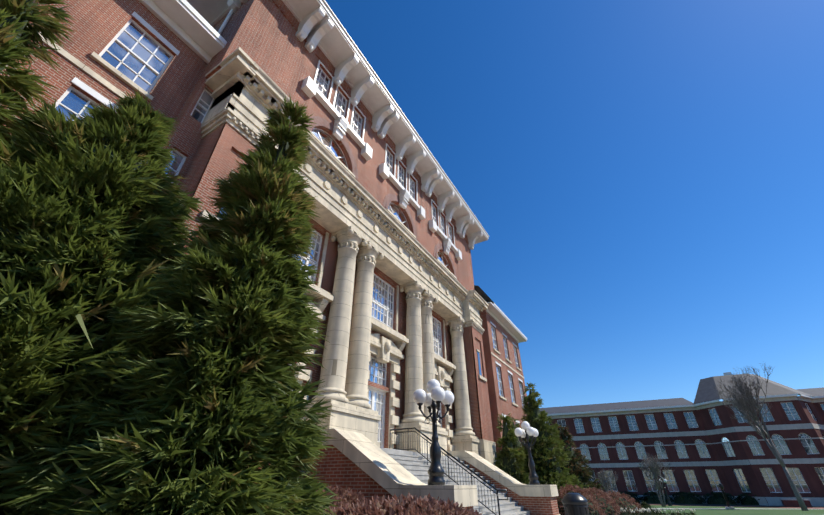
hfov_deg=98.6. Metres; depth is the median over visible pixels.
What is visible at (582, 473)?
conifer
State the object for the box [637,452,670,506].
bare tree
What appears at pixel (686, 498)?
shrub
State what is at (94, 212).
conifer
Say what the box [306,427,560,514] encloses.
front stairs
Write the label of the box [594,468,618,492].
bare tree
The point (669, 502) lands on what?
lamp post
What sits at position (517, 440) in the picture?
conifer
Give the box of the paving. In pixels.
[632,503,823,514]
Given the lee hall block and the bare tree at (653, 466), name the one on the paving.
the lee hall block
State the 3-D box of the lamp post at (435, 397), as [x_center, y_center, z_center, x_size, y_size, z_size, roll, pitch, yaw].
[0.653,4.918,10.198,1.032,2.755,1.038,-18,-37,26]
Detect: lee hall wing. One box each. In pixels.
[0,0,226,143]
[474,285,527,451]
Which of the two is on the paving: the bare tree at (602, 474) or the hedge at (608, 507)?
the hedge at (608, 507)
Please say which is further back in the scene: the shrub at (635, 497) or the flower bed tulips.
the shrub at (635, 497)
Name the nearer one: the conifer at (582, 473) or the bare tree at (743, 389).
the conifer at (582, 473)
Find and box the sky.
[325,0,823,407]
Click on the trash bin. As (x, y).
(575, 503)
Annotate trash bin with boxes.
[561,493,588,514]
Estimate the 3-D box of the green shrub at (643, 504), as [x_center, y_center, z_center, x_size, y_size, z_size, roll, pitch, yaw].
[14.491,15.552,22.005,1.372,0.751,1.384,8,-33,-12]
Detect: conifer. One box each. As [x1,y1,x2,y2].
[0,0,80,201]
[0,88,203,514]
[0,95,340,514]
[493,413,529,484]
[510,417,529,480]
[514,381,591,498]
[554,423,603,492]
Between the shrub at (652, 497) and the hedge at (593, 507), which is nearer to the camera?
the hedge at (593, 507)
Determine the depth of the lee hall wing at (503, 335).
35.04 m
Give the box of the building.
[539,372,823,507]
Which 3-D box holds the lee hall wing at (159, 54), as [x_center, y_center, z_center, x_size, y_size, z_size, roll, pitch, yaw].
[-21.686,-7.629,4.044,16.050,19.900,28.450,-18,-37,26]
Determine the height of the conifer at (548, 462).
7.244 m
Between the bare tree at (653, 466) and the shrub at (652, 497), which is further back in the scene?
the shrub at (652, 497)
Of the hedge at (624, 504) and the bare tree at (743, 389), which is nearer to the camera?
the hedge at (624, 504)
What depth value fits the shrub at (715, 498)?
62.97 m
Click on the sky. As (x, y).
(644, 179)
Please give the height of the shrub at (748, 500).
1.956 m
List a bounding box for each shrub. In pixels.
[616,491,641,502]
[638,501,662,513]
[640,491,672,503]
[670,491,706,503]
[702,491,739,504]
[737,492,759,504]
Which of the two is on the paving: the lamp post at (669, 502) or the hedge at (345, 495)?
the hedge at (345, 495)
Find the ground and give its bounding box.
[633,505,823,514]
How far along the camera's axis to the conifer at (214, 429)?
3.81 m
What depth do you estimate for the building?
68.76 m
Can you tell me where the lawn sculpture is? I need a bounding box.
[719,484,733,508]
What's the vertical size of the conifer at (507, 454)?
5.306 m
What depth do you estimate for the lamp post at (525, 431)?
17.52 m
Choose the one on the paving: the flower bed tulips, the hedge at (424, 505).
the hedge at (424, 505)
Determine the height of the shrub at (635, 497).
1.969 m
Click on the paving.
(764, 506)
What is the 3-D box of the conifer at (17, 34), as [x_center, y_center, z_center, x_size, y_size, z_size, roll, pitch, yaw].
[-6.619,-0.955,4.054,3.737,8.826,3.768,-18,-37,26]
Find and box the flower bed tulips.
[620,507,695,514]
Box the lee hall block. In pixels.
[160,0,496,478]
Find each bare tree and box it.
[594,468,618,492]
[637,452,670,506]
[714,362,808,510]
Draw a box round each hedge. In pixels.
[316,484,371,513]
[324,492,481,514]
[556,484,605,514]
[579,487,620,514]
[600,490,642,514]
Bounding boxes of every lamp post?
[413,379,453,484]
[514,421,539,484]
[659,477,671,505]

